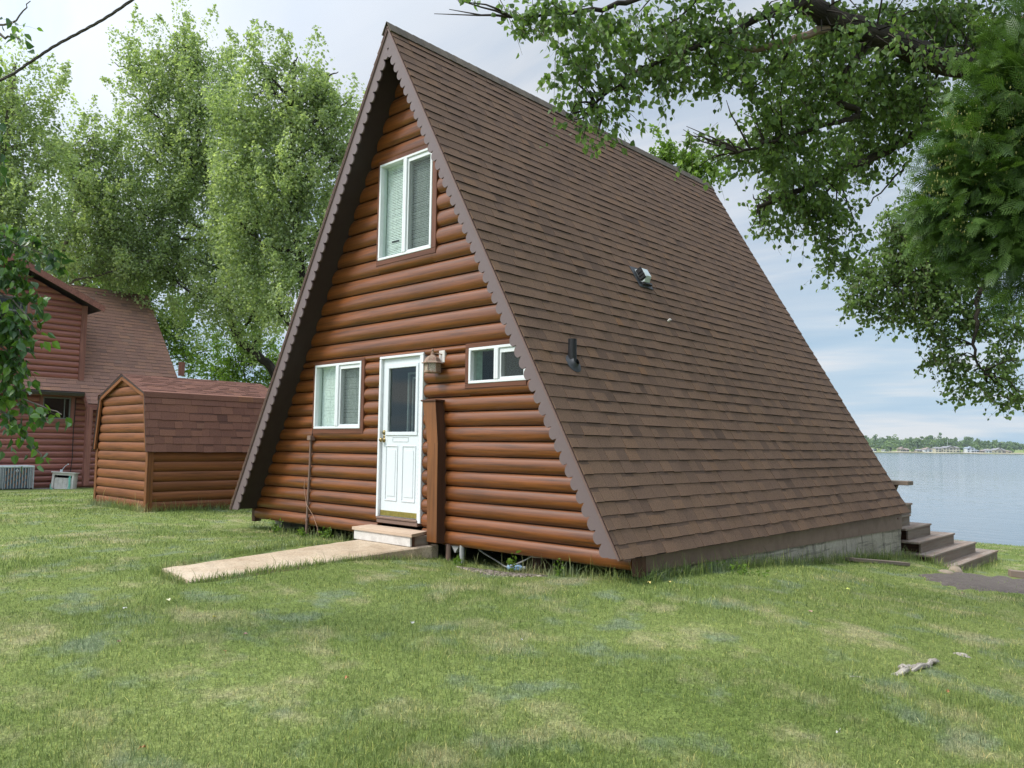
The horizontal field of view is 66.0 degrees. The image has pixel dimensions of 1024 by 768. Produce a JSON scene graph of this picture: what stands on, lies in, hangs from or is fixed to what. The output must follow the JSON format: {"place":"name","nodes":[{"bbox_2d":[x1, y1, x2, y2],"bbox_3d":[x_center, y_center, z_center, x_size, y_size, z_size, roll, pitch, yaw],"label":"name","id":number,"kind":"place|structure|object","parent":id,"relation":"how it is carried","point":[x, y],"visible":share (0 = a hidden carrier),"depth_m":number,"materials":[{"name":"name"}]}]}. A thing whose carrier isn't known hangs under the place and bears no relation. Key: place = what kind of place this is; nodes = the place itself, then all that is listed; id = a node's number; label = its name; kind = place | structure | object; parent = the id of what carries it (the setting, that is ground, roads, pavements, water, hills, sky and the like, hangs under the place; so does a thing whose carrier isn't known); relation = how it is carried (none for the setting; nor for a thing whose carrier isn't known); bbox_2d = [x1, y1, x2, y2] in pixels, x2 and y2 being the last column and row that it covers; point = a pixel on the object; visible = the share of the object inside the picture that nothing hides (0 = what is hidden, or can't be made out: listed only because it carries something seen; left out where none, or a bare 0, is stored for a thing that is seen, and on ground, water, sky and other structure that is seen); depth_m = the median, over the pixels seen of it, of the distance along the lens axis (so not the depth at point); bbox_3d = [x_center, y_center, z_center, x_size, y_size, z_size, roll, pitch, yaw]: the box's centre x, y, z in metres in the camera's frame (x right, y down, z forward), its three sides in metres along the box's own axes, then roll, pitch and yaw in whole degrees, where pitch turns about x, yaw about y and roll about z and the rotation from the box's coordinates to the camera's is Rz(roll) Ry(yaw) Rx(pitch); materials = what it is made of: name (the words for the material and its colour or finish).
{"place":"outdoors","nodes":[
{"label":"outdoors","id":0,"kind":"place"},
{"bbox_2d":[0,0,133,81],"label":"overhead cable","id":1,"kind":"object","parent":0,"point":[50,48],"visible":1,"depth_m":5.92,"materials":[{"name":"black rubber"}]},
{"bbox_2d":[0,487,1023,767],"bbox_3d":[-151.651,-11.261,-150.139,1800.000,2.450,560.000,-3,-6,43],"label":"lawn","id":2,"kind":"structure","parent":0,"point":[354,599],"depth_m":5.24,"materials":[{"name":"green plant"}]},
{"bbox_2d":[0,465,34,489],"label":"air conditioner","id":3,"kind":"object","parent":2,"relation":"on","point":[12,477],"visible":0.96,"depth_m":21.50,"materials":[{"name":"grey metal"}]},
{"bbox_2d":[0,1,77,474],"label":"birch tree","id":4,"kind":"object","parent":2,"relation":"on","point":[12,361],"visible":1,"depth_m":5.13,"materials":[{"name":"green plant"}]},
{"bbox_2d":[0,28,100,284],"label":"poplar tree","id":5,"kind":"object","parent":2,"relation":"on","point":[16,198],"visible":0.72,"depth_m":23.85,"materials":[{"name":"green plant"}]},
{"bbox_2d":[51,464,79,488],"bbox_3d":[-12.789,2.682,22.583,0.627,0.802,0.470,2,-5,-14],"label":"hose box","id":6,"kind":"object","parent":2,"relation":"on","point":[60,479],"visible":0.75,"depth_m":22.41,"materials":[{"name":"grey plastic"}]},
{"bbox_2d":[50,476,70,488],"bbox_3d":[-12.850,2.808,22.321,0.610,0.471,0.404,0,-5,7],"label":"garden hose","id":7,"kind":"object","parent":6,"relation":"in","point":[68,483],"visible":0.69,"depth_m":22.37,"materials":[{"name":"green rubber"}]},
{"bbox_2d":[0,253,184,487],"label":"log house","id":8,"kind":"structure","parent":2,"relation":"on","point":[107,340],"depth_m":23.30,"materials":[{"name":"red wood"}]},
{"bbox_2d":[0,287,31,336],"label":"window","id":9,"kind":"structure","parent":8,"relation":"in","point":[3,299],"depth_m":22.36,"materials":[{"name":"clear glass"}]},
{"bbox_2d":[39,394,74,422],"bbox_3d":[-13.271,0.701,22.974,0.080,0.830,0.940,-3,-6,43],"label":"window","id":10,"kind":"structure","parent":8,"relation":"in","point":[65,405],"depth_m":23.04,"materials":[{"name":"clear glass"}]},
{"bbox_2d":[13,93,175,308],"bbox_3d":[-14.274,-3.118,26.758,5.274,13.384,3.399,1,-4,-1],"label":"poplar tree","id":11,"kind":"object","parent":2,"relation":"on","point":[103,195],"visible":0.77,"depth_m":26.69,"materials":[{"name":"green plant"}]},
{"bbox_2d":[47,234,220,378],"bbox_3d":[-16.159,-1.264,33.006,7.841,10.620,3.259,2,-5,-13],"label":"young maple tree","id":12,"kind":"object","parent":2,"relation":"on","point":[178,346],"visible":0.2,"depth_m":32.81,"materials":[{"name":"green plant"}]},
{"bbox_2d":[92,374,267,511],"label":"garden shed","id":13,"kind":"structure","parent":2,"relation":"on","point":[165,441],"depth_m":14.66,"materials":[{"name":"brown wood"}]},
{"bbox_2d":[79,0,290,377],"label":"cottonwood tree","id":14,"kind":"object","parent":2,"relation":"on","point":[186,156],"visible":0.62,"depth_m":27.61,"materials":[{"name":"green plant"}]},
{"bbox_2d":[186,316,283,387],"bbox_3d":[-12.134,0.473,36.025,5.479,7.746,2.404,1,-4,2],"label":"young maple tree","id":15,"kind":"object","parent":2,"relation":"on","point":[232,370],"visible":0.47,"depth_m":35.84,"materials":[{"name":"green plant"}]},
{"bbox_2d":[269,518,282,531],"bbox_3d":[-3.571,2.133,11.863,0.243,0.258,0.213,0,-5,8],"label":"weed","id":16,"kind":"object","parent":2,"relation":"on","point":[275,527],"visible":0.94,"depth_m":11.84,"materials":[{"name":"green plant"}]},
{"bbox_2d":[198,18,364,338],"bbox_3d":[-6.958,-4.083,24.983,5.902,15.368,3.655,2,-5,-15],"label":"cottonwood tree","id":17,"kind":"object","parent":2,"relation":"on","point":[296,201],"visible":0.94,"depth_m":24.63,"materials":[{"name":"green plant"}]},
{"bbox_2d":[162,539,437,582],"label":"walkway","id":18,"kind":"structure","parent":2,"relation":"on","point":[358,547],"depth_m":8.62,"materials":[{"name":"concrete"}]},
{"bbox_2d":[352,524,430,546],"bbox_3d":[-1.521,1.884,9.829,1.272,0.152,0.365,-3,-6,43],"label":"wooden step","id":19,"kind":"object","parent":18,"relation":"on","point":[393,535],"visible":0.92,"depth_m":9.62,"materials":[{"name":"beige wood"}]},
{"bbox_2d":[297,527,307,536],"bbox_3d":[-2.989,2.128,11.275,0.219,0.187,0.160,-3,-6,43],"label":"weed","id":20,"kind":"object","parent":2,"relation":"on","point":[302,534],"visible":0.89,"depth_m":11.25,"materials":[{"name":"green plant"}]},
{"bbox_2d":[318,526,332,537],"bbox_3d":[-2.572,2.081,10.968,0.194,0.205,0.210,0,-5,12],"label":"weed","id":21,"kind":"object","parent":2,"relation":"on","point":[327,533],"visible":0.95,"depth_m":10.95,"materials":[{"name":"green plant"}]},
{"bbox_2d":[451,555,462,565],"bbox_3d":[-0.624,2.042,9.100,0.099,0.143,0.236,4,-5,-34],"label":"weed","id":22,"kind":"object","parent":2,"relation":"on","point":[457,559],"visible":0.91,"depth_m":9.12,"materials":[{"name":"green plant"}]},
{"bbox_2d":[457,566,547,576],"bbox_3d":[-0.185,2.052,8.536,1.446,0.089,0.499,-3,-6,43],"label":"gravel patch","id":23,"kind":"object","parent":2,"relation":"on","point":[488,571],"visible":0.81,"depth_m":8.44,"materials":[{"name":"grey gravel"}]},
{"bbox_2d":[506,550,520,571],"bbox_3d":[0.008,1.938,8.550,0.160,0.275,0.138,3,-5,-28],"label":"weed","id":24,"kind":"object","parent":23,"relation":"on","point":[510,560],"visible":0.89,"depth_m":8.55,"materials":[{"name":"green plant"}]},
{"bbox_2d":[507,564,525,570],"bbox_3d":[0.051,2.045,8.778,0.223,0.072,0.068,-2,-5,27],"label":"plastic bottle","id":25,"kind":"object","parent":2,"relation":"on","point":[517,566],"visible":0.59,"depth_m":8.75,"materials":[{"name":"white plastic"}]},
{"bbox_2d":[85,490,1010,583],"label":"tall grass","id":26,"kind":"structure","parent":2,"relation":"on","point":[686,570],"depth_m":8.82,"materials":[{"name":"green plant"}]},
{"bbox_2d":[553,558,564,576],"bbox_3d":[0.477,1.893,8.088,0.146,0.209,0.124,-3,-6,43],"label":"weed","id":27,"kind":"object","parent":2,"relation":"on","point":[558,573],"visible":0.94,"depth_m":8.10,"materials":[{"name":"green plant"}]},
{"bbox_2d":[229,21,909,577],"bbox_3d":[1.208,-0.489,13.069,7.459,7.959,8.486,-3,-6,43],"label":"frame cabin","id":28,"kind":"object","parent":2,"relation":"on","point":[631,375],"visible":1,"depth_m":10.36,"materials":[{"name":"brown wood"}]},
{"bbox_2d":[312,357,368,433],"bbox_3d":[-2.289,0.197,11.321,1.239,1.049,0.554,-3,-6,43],"label":"window","id":29,"kind":"structure","parent":28,"relation":"in","point":[339,387],"depth_m":11.14,"materials":[{"name":"white plastic"}]},
{"bbox_2d":[376,352,428,526],"bbox_3d":[-1.236,0.728,10.370,1.000,2.175,0.730,-3,-6,43],"label":"door","id":30,"kind":"structure","parent":28,"relation":"in","point":[399,497],"depth_m":10.16,"materials":[{"name":"white paint"}]},
{"bbox_2d":[376,144,441,266],"bbox_3d":[-1.221,-2.327,10.547,1.223,1.451,0.554,-3,-6,43],"label":"window","id":31,"kind":"structure","parent":28,"relation":"in","point":[407,209],"depth_m":10.40,"materials":[{"name":"white plastic"}]},
{"bbox_2d":[422,349,446,373],"bbox_3d":[-0.971,-0.283,9.638,0.265,0.297,0.267,-3,-6,43],"label":"wall lantern","id":32,"kind":"object","parent":28,"relation":"attached to","point":[432,362],"depth_m":9.58,"materials":[{"name":"metal"}]},
{"bbox_2d":[465,339,527,388],"bbox_3d":[-0.002,-0.216,9.213,1.037,0.533,0.554,-3,-6,43],"label":"window","id":33,"kind":"structure","parent":28,"relation":"in","point":[491,363],"depth_m":9.31,"materials":[{"name":"white plastic"}]},
{"bbox_2d":[590,123,735,185],"bbox_3d":[3.418,-1.358,18.580,3.716,9.979,1.529,1,-5,-8],"label":"cottonwood tree","id":34,"kind":"object","parent":2,"relation":"on","point":[668,152],"visible":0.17,"depth_m":18.82,"materials":[{"name":"green plant"}]},
{"bbox_2d":[434,0,1023,420],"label":"cottonwood tree","id":35,"kind":"object","parent":2,"relation":"on","point":[902,36],"visible":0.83,"depth_m":8.33,"materials":[{"name":"green plant"}]},
{"bbox_2d":[707,560,769,577],"bbox_3d":[2.345,1.988,8.548,0.894,0.163,0.460,-3,-6,43],"label":"weed","id":36,"kind":"object","parent":2,"relation":"on","point":[744,571],"visible":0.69,"depth_m":8.40,"materials":[{"name":"green plant"}]},
{"bbox_2d":[845,557,909,565],"bbox_3d":[5.317,2.581,11.460,1.317,0.198,0.180,3,-5,-31],"label":"timber","id":37,"kind":"object","parent":2,"relation":"on","point":[880,561],"visible":0.94,"depth_m":11.34,"materials":[{"name":"wood"}]},
{"bbox_2d":[891,658,939,675],"bbox_3d":[2.736,1.909,5.334,0.707,0.096,0.100,5,-6,-40],"label":"exposed root","id":38,"kind":"object","parent":2,"relation":"on","point":[913,667],"visible":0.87,"depth_m":5.27,"materials":[{"name":"grey wood"}]},
{"bbox_2d":[901,514,998,569],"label":"deck stairs","id":39,"kind":"structure","parent":2,"relation":"on","point":[924,540],"depth_m":14.13,"materials":[{"name":"brown wood"}]},
{"bbox_2d":[902,503,912,514],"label":"deck","id":40,"kind":"structure","parent":39,"relation":"on","point":[908,505],"depth_m":14.22,"materials":[{"name":"wood"}]},
{"bbox_2d":[891,480,912,489],"bbox_3d":[6.405,1.994,14.885,2.100,0.400,0.300,-3,-6,43],"label":"deck bench","id":41,"kind":"object","parent":40,"relation":"on","point":[896,483],"visible":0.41,"depth_m":14.19,"materials":[{"name":"brown wood"}]},
{"bbox_2d":[948,566,962,572],"bbox_3d":[7.158,2.995,12.739,0.229,0.112,0.170,0,-5,11],"label":"stone","id":42,"kind":"object","parent":2,"relation":"on","point":[955,568],"visible":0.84,"depth_m":12.70,"materials":[{"name":"beige stone"}]},
{"bbox_2d":[889,0,1023,324],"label":"tree","id":43,"kind":"object","parent":2,"relation":"on","point":[973,155],"visible":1,"depth_m":4.15,"materials":[{"name":"green plant"}]},
{"bbox_2d":[953,652,969,657],"bbox_3d":[3.285,1.980,5.751,0.154,0.039,0.074,-3,-6,43],"label":"exposed root","id":44,"kind":"object","parent":2,"relation":"on","point":[960,654],"visible":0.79,"depth_m":5.74,"materials":[{"name":"grey wood"}]},
{"bbox_2d":[918,572,1023,593],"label":"dirt patch","id":45,"kind":"object","parent":2,"relation":"on","point":[987,583],"visible":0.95,"depth_m":10.76,"materials":[{"name":"soil"}]},
{"bbox_2d":[938,569,954,573],"bbox_3d":[6.641,2.881,12.102,0.282,0.067,0.141,0,-5,12],"label":"stone","id":46,"kind":"object","parent":45,"relation":"on","point":[946,571],"visible":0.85,"depth_m":12.06,"materials":[{"name":"beige stone"}]},
{"bbox_2d":[1008,569,1023,577],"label":"timber","id":47,"kind":"object","parent":2,"relation":"on","point":[1016,573],"visible":1,"depth_m":13.67,"materials":[{"name":"brown wood"}]},
{"bbox_2d":[0,0,1023,443],"label":"sky","id":48,"kind":"structure","parent":0,"point":[876,382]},
{"bbox_2d":[871,446,1023,453],"bbox_3d":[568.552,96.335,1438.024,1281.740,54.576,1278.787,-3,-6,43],"label":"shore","id":49,"kind":"structure","parent":0,"point":[1015,451],"depth_m":1003.55,"materials":[{"name":"green plant"}]},
{"bbox_2d":[868,438,875,446],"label":"deciduous tree","id":50,"kind":"object","parent":49,"relation":"on","point":[870,442],"visible":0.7,"depth_m":1109.91,"materials":[{"name":"green plant"}]},
{"bbox_2d":[881,442,897,451],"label":"round tree","id":51,"kind":"object","parent":49,"relation":"on","point":[887,446],"visible":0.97,"depth_m":1013.04,"materials":[{"name":"green plant"}]},
{"bbox_2d":[891,438,898,449],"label":"deciduous tree","id":52,"kind":"object","parent":49,"relation":"on","point":[894,440],"visible":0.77,"depth_m":1085.12,"materials":[{"name":"green plant"}]},
{"bbox_2d":[901,439,910,447],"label":"deciduous tree","id":53,"kind":"object","parent":49,"relation":"on","point":[904,441],"visible":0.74,"depth_m":1095.00,"materials":[{"name":"green plant"}]},
{"bbox_2d":[908,439,916,449],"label":"poplar tree","id":54,"kind":"object","parent":49,"relation":"on","point":[912,442],"visible":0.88,"depth_m":1075.55,"materials":[{"name":"green plant"}]},
{"bbox_2d":[918,436,927,447],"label":"deciduous tree","id":55,"kind":"object","parent":49,"relation":"on","point":[923,444],"visible":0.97,"depth_m":1044.25,"materials":[{"name":"green plant"}]},
{"bbox_2d":[921,447,932,451],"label":"lake house","id":56,"kind":"structure","parent":49,"relation":"on","point":[927,449],"depth_m":1008.75,"materials":[{"name":"white paint"}]},
{"bbox_2d":[928,440,935,448],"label":"deciduous tree","id":57,"kind":"object","parent":49,"relation":"on","point":[933,445],"visible":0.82,"depth_m":1040.93,"materials":[{"name":"green plant"}]},
{"bbox_2d":[932,447,941,451],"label":"lake house","id":58,"kind":"structure","parent":49,"relation":"on","point":[937,449],"depth_m":1009.04,"materials":[{"name":"beige paint"}]},
{"bbox_2d":[936,432,946,445],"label":"poplar tree","id":59,"kind":"object","parent":49,"relation":"on","point":[939,435],"visible":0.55,"depth_m":1074.82,"materials":[{"name":"green plant"}]},
{"bbox_2d":[869,438,1023,450],"bbox_3d":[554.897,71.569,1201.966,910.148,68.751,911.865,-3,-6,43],"label":"woods","id":60,"kind":"object","parent":49,"relation":"on","point":[1011,444],"visible":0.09,"depth_m":1175.19,"materials":[{"name":"green plant"}]},
{"bbox_2d":[940,446,959,452],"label":"lake house","id":61,"kind":"structure","parent":49,"relation":"on","point":[950,449],"depth_m":1008.94,"materials":[{"name":"beige paint"}]},
{"bbox_2d":[960,438,969,447],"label":"deciduous tree","id":62,"kind":"object","parent":49,"relation":"on","point":[966,441],"visible":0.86,"depth_m":1038.56,"materials":[{"name":"green plant"}]},
{"bbox_2d":[964,436,972,446],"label":"deciduous tree","id":63,"kind":"object","parent":49,"relation":"on","point":[969,439],"visible":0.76,"depth_m":1052.39,"materials":[{"name":"green plant"}]},
{"bbox_2d":[963,446,975,451],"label":"lake house","id":64,"kind":"structure","parent":49,"relation":"on","point":[969,449],"depth_m":1008.94,"materials":[{"name":"white paint"}]},
{"bbox_2d":[975,440,983,448],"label":"deciduous tree","id":65,"kind":"object","parent":49,"relation":"on","point":[979,444],"visible":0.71,"depth_m":1047.09,"materials":[{"name":"green plant"}]},
{"bbox_2d":[981,440,989,448],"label":"deciduous tree","id":66,"kind":"object","parent":49,"relation":"on","point":[984,443],"visible":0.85,"depth_m":1063.13,"materials":[{"name":"green plant"}]},
{"bbox_2d":[983,449,992,452],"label":"lake house","id":67,"kind":"structure","parent":49,"relation":"on","point":[987,450],"depth_m":1008.74,"materials":[{"name":"white paint"}]},
{"bbox_2d":[992,440,997,447],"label":"deciduous tree","id":68,"kind":"object","parent":49,"relation":"on","point":[994,445],"visible":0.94,"depth_m":1075.55,"materials":[{"name":"green plant"}]},
{"bbox_2d":[990,448,1004,452],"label":"lake house","id":69,"kind":"structure","parent":49,"relation":"on","point":[998,450],"depth_m":1008.84,"materials":[{"name":"beige paint"}]},
{"bbox_2d":[1006,446,1014,452],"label":"round tree","id":70,"kind":"object","parent":49,"relation":"on","point":[1009,448],"visible":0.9,"depth_m":1017.69,"materials":[{"name":"green plant"}]},
{"bbox_2d":[873,451,1023,453],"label":"beach","id":71,"kind":"structure","parent":0,"point":[964,452],"depth_m":1003.11,"materials":[{"name":"beige sand"}]},
{"bbox_2d":[874,453,1023,545],"bbox_3d":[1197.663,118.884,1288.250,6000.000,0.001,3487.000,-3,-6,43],"label":"lake","id":72,"kind":"structure","parent":0,"point":[973,497],"depth_m":51.60,"materials":[{"name":"blue liquid"}]}
]}

